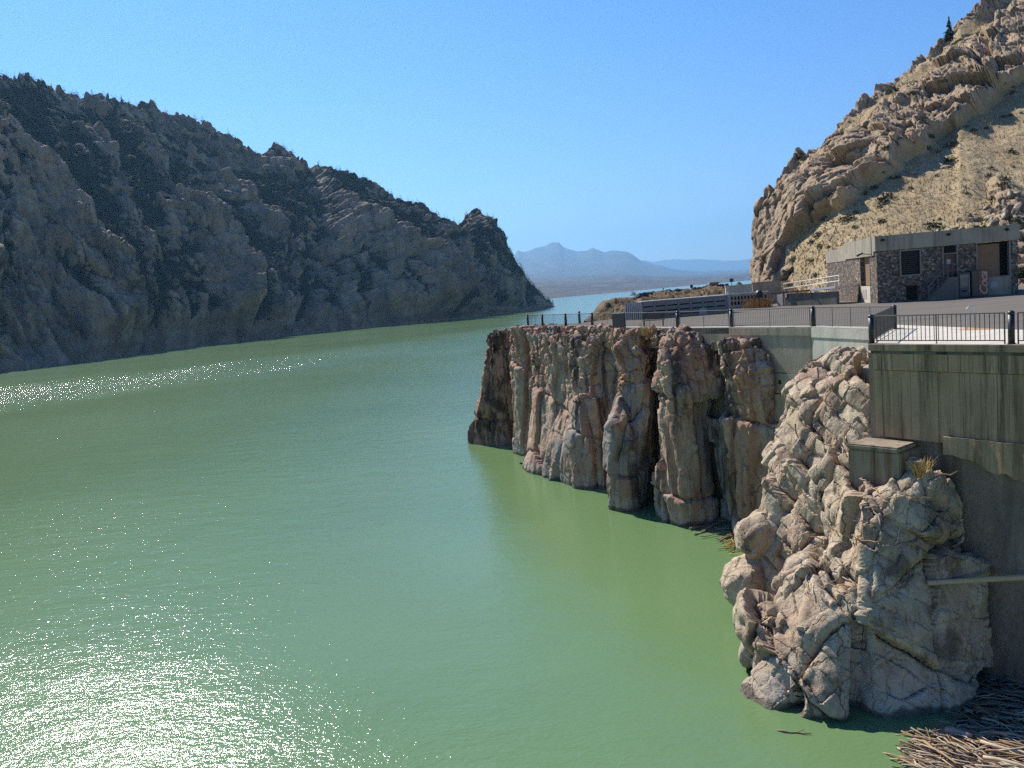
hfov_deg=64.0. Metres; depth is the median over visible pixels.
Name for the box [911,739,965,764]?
driftwood log
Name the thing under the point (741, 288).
blank wall
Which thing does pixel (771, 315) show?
railing
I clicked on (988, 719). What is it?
driftwood log
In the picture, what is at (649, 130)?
sky
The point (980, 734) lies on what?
driftwood log
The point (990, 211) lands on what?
boulder
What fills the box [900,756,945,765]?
driftwood log
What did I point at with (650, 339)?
kerb wall
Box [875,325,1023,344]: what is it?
pavement
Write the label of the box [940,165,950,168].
boulder
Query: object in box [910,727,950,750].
driftwood log
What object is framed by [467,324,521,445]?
rock pinnacle
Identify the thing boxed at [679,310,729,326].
railing
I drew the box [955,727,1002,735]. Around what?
driftwood log
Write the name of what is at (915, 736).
driftwood log
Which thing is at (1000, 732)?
driftwood log
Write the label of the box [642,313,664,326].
bench
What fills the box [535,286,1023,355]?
road
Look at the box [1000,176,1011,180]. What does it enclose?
shrub
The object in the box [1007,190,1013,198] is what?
boulder
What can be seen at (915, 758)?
driftwood log
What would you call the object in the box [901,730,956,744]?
driftwood log
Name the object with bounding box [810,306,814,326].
bollard
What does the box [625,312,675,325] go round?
railing
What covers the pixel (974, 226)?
shrub
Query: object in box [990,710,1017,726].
driftwood log
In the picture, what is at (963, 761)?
driftwood log
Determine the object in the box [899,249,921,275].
window
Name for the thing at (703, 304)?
slatted container
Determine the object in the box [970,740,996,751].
driftwood log
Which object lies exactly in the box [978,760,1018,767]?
driftwood log
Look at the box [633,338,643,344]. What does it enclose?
grass tuft
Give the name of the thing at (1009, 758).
driftwood log
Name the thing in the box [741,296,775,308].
dry bush
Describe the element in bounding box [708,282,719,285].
utility hut
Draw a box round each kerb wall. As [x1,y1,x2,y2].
[624,328,666,347]
[692,328,729,349]
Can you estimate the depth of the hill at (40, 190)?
542.74 m
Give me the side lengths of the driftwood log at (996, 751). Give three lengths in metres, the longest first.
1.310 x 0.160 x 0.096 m
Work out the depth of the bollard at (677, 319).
50.08 m
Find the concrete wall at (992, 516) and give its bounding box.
[652,348,1023,684]
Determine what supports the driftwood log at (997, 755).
on the driftwood log
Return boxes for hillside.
[750,0,1023,292]
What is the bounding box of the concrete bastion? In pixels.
[868,344,1023,443]
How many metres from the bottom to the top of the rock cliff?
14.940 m
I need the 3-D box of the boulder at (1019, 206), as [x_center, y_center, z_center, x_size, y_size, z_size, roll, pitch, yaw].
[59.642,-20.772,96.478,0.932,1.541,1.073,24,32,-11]
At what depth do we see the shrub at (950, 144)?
140.22 m
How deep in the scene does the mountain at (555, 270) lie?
10659.26 m
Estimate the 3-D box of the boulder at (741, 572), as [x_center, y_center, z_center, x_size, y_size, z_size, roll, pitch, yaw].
[10.165,8.329,34.341,2.955,2.748,3.141,-5,6,0]
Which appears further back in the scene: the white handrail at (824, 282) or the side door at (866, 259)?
the white handrail at (824, 282)
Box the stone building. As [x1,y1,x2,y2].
[826,224,1019,302]
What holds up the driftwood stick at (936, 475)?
on the rock outcrop
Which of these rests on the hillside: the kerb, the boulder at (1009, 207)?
the boulder at (1009, 207)
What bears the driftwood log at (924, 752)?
on the driftwood log
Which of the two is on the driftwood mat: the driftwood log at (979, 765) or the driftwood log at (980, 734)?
the driftwood log at (979, 765)
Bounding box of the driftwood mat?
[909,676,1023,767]
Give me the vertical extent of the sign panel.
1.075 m
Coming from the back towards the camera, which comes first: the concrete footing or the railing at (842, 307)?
the railing at (842, 307)
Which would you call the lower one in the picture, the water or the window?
the water
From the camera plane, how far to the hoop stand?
32.03 m
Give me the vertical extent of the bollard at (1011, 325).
1.055 m
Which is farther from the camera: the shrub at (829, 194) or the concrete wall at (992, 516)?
the shrub at (829, 194)
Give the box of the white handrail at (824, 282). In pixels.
[783,275,839,291]
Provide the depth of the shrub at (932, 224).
104.88 m
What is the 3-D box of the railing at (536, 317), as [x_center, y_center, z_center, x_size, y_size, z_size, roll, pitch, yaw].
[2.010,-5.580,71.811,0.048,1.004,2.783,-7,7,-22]
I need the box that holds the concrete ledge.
[943,436,1023,481]
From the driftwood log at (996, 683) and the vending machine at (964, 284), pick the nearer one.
the driftwood log at (996, 683)
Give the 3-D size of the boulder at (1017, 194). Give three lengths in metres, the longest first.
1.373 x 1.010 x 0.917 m
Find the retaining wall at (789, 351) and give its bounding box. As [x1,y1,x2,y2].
[729,328,812,420]
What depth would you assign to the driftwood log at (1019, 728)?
24.32 m
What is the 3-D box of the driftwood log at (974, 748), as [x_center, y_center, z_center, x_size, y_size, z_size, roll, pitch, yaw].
[13.208,10.463,23.523,1.342,0.106,0.078,0,8,39]
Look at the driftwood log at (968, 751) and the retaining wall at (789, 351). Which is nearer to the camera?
the driftwood log at (968, 751)
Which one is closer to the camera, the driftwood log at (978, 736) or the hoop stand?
the driftwood log at (978, 736)
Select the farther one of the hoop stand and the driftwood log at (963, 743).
the hoop stand
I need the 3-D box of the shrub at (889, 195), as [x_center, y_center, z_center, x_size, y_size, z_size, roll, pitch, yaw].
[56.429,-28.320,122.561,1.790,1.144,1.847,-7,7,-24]
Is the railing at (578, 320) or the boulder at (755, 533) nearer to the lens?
the boulder at (755, 533)
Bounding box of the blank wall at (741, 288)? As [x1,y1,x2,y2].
[724,284,751,303]
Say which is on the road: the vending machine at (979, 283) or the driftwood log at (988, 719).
the vending machine at (979, 283)
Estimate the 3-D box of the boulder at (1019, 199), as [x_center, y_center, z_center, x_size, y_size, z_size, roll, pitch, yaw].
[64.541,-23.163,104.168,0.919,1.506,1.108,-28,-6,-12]
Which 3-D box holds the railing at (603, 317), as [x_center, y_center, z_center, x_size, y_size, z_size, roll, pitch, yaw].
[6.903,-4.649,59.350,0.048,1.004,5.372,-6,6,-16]
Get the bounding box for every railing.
[528,314,541,325]
[543,314,564,325]
[566,313,590,324]
[592,313,619,325]
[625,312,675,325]
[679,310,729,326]
[733,307,810,326]
[814,306,890,326]
[874,306,894,338]
[875,312,1005,343]
[1017,312,1023,343]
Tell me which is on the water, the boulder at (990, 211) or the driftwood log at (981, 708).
the driftwood log at (981, 708)
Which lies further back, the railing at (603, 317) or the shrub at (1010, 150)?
the shrub at (1010, 150)
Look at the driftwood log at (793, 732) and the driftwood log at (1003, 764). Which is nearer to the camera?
the driftwood log at (1003, 764)
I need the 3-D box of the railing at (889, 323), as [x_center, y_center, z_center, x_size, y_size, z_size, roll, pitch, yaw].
[14.726,-2.416,32.436,0.048,1.004,6.596,-1,7,31]
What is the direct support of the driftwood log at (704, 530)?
on the water
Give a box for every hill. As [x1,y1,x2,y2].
[0,72,555,372]
[584,280,817,321]
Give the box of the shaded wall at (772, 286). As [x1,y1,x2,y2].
[751,280,780,302]
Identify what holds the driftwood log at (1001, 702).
on the water
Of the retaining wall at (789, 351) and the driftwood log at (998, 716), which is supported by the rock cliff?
the retaining wall at (789, 351)
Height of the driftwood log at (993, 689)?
0.191 m
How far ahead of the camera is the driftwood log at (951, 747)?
23.39 m
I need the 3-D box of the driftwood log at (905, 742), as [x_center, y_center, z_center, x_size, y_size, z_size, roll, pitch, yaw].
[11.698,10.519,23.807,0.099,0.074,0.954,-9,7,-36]
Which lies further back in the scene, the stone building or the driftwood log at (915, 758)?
the stone building
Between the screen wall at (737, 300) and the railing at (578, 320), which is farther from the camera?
the screen wall at (737, 300)
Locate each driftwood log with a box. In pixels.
[689,521,725,529]
[694,524,714,534]
[777,729,810,733]
[889,758,919,766]
[895,733,937,740]
[897,747,935,761]
[897,757,933,761]
[899,739,930,752]
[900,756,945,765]
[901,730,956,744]
[905,728,942,732]
[908,752,942,757]
[909,755,936,767]
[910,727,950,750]
[910,740,963,756]
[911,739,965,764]
[916,744,951,755]
[916,750,945,758]
[937,744,981,756]
[939,720,985,728]
[944,727,1006,729]
[945,726,972,736]
[948,742,998,754]
[949,730,1023,737]
[952,737,982,756]
[952,743,981,751]
[952,758,974,765]
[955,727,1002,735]
[957,744,982,759]
[958,729,1005,739]
[965,702,997,719]
[968,705,1023,716]
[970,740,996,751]
[974,734,1007,745]
[975,764,1017,767]
[976,695,1018,701]
[977,675,1023,694]
[977,680,1019,695]
[977,690,1015,697]
[977,753,1023,759]
[978,682,1023,692]
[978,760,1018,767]
[979,759,1009,766]
[980,740,1023,753]
[980,753,1016,756]
[981,717,1014,727]
[983,715,1015,720]
[983,755,1023,767]
[985,749,1012,755]
[987,700,1022,708]
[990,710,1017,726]
[990,747,1023,754]
[995,720,1023,729]
[999,739,1023,745]
[1000,763,1020,767]
[1002,741,1023,747]
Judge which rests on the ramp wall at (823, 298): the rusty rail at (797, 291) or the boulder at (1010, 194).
the rusty rail at (797, 291)
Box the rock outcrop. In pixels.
[732,346,993,720]
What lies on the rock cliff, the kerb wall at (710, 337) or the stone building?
the kerb wall at (710, 337)
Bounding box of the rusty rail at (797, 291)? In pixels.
[770,290,810,298]
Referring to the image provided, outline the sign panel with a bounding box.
[611,313,625,328]
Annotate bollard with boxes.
[675,311,678,327]
[729,309,733,326]
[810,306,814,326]
[868,314,874,343]
[891,305,897,328]
[1007,310,1016,344]
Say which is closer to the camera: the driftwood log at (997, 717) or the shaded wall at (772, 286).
the driftwood log at (997, 717)
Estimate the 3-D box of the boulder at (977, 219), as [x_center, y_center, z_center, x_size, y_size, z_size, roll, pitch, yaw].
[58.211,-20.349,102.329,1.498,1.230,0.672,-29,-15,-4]
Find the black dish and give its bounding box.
[755,290,762,306]
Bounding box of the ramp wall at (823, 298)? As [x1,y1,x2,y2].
[777,284,858,305]
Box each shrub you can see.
[826,190,833,199]
[838,214,850,222]
[873,195,889,203]
[876,218,886,223]
[881,191,893,197]
[888,86,898,93]
[923,220,942,228]
[942,140,956,147]
[944,155,956,162]
[972,222,986,227]
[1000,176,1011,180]
[1004,214,1023,224]
[1005,148,1016,153]
[1018,268,1023,278]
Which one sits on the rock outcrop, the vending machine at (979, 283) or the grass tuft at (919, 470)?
the grass tuft at (919, 470)
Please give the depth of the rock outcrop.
27.06 m
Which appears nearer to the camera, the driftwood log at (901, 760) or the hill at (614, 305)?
the driftwood log at (901, 760)
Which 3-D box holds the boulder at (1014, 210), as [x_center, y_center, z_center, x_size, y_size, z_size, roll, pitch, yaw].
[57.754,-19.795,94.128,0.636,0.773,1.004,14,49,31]
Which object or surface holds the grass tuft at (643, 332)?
on the rock cliff
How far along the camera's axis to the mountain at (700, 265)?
26599.91 m
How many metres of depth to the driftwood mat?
24.96 m
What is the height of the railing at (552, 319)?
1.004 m
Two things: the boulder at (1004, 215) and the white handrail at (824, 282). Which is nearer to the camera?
the white handrail at (824, 282)
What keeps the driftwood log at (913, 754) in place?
on the water
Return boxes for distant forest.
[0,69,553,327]
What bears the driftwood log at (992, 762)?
on the driftwood log
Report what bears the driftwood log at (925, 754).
on the driftwood log at (913, 754)
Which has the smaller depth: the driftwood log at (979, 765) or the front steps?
the driftwood log at (979, 765)
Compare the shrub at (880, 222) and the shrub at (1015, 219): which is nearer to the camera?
the shrub at (1015, 219)
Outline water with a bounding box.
[0,280,987,767]
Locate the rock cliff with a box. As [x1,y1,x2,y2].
[509,323,778,531]
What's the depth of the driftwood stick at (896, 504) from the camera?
27.06 m
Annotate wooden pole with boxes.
[927,574,1023,584]
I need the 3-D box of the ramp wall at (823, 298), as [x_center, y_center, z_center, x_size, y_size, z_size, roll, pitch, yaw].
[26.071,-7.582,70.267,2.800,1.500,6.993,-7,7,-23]
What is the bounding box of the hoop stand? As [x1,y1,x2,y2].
[966,305,975,329]
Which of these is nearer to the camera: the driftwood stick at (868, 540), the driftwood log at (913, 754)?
the driftwood log at (913, 754)
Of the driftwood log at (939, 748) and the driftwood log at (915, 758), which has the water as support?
the driftwood log at (939, 748)
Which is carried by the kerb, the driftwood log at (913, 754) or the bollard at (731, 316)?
the bollard at (731, 316)
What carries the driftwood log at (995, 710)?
on the driftwood mat
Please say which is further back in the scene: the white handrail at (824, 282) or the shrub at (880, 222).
the shrub at (880, 222)
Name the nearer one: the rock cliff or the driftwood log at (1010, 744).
the driftwood log at (1010, 744)
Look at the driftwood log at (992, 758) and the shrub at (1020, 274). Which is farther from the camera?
the shrub at (1020, 274)
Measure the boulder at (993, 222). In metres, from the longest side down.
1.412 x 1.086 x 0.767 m
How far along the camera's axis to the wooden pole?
26.25 m
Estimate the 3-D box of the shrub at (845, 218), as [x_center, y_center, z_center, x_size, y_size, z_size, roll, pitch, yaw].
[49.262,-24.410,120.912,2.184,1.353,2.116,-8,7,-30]
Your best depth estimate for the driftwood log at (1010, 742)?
23.50 m
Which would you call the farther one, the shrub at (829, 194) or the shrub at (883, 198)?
the shrub at (829, 194)
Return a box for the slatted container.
[625,292,729,319]
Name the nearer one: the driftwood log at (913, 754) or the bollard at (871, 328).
the driftwood log at (913, 754)
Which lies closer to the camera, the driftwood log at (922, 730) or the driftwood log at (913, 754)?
the driftwood log at (913, 754)
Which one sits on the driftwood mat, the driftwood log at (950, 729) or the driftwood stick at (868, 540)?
the driftwood log at (950, 729)
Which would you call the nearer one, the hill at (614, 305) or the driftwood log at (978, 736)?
the driftwood log at (978, 736)
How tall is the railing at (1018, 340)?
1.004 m
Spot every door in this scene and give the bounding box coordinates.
[864,257,869,284]
[942,245,957,276]
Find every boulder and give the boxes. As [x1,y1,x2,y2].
[719,554,765,605]
[733,509,778,559]
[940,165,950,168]
[973,216,982,221]
[982,204,990,210]
[987,208,993,213]
[989,219,999,225]
[1000,213,1008,219]
[1005,205,1012,211]
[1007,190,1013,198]
[1012,208,1017,213]
[1013,192,1021,197]
[1013,202,1023,211]
[1015,197,1023,201]
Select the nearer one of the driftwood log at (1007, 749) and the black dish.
the driftwood log at (1007, 749)
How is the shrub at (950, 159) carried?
on the hillside
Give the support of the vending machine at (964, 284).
on the road
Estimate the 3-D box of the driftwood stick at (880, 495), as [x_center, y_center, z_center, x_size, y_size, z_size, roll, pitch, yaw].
[12.406,3.739,27.616,0.137,0.108,1.161,-36,20,9]
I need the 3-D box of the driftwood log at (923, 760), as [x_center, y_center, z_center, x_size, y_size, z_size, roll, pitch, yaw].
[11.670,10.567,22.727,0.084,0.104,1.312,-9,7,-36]
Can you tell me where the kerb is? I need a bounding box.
[597,325,901,329]
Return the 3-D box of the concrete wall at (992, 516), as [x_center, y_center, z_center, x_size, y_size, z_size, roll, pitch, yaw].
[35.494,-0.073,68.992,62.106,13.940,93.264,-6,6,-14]
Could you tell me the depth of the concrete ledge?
26.24 m
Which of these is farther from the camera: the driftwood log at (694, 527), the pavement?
the driftwood log at (694, 527)
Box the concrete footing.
[847,437,920,489]
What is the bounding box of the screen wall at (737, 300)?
[725,291,767,308]
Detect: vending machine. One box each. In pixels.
[955,272,969,296]
[967,269,988,295]
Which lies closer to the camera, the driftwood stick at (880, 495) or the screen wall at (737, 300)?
the driftwood stick at (880, 495)
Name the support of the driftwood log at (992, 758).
on the driftwood log
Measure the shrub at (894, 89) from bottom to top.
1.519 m
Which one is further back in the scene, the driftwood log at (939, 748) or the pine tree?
the pine tree
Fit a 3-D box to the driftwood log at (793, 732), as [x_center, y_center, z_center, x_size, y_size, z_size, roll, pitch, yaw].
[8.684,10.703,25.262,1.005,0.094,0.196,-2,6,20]
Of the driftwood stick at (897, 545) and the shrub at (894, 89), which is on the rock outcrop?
the driftwood stick at (897, 545)
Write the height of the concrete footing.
1.760 m
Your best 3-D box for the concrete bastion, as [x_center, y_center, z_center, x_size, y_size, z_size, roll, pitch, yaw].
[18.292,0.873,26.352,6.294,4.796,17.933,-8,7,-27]
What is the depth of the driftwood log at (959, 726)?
24.66 m
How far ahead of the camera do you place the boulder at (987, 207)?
106.19 m
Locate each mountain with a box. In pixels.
[513,242,750,298]
[642,259,750,271]
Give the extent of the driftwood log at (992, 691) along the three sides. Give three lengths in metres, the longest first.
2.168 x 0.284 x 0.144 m
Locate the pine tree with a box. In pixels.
[942,17,956,45]
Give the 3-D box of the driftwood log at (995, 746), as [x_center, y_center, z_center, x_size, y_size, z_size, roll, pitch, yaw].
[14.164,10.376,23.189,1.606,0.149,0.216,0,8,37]
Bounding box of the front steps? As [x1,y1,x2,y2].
[924,263,958,299]
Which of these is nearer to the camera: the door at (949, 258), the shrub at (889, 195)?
the door at (949, 258)
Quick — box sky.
[0,0,979,261]
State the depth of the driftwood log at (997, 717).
24.94 m
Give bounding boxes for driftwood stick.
[850,538,881,542]
[870,487,889,502]
[882,542,911,546]
[894,490,899,518]
[917,471,957,479]
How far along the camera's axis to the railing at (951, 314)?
27.37 m
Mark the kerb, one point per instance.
(841, 327)
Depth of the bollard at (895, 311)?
35.29 m
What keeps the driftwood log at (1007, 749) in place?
on the driftwood mat
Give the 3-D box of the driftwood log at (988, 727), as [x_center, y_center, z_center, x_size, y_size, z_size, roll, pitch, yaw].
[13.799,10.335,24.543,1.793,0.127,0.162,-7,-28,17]
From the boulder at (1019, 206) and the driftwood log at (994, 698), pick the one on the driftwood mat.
the driftwood log at (994, 698)
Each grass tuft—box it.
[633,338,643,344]
[635,323,654,335]
[906,456,935,477]
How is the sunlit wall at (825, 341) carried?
on the concrete wall at (992, 516)
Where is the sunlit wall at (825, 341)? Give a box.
[811,328,891,359]
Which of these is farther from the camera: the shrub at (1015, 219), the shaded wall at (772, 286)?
the shrub at (1015, 219)
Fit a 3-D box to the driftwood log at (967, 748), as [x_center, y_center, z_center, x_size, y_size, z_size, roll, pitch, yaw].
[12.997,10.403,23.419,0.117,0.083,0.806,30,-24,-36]
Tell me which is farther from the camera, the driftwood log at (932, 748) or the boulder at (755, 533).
the boulder at (755, 533)
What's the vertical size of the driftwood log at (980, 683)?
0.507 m

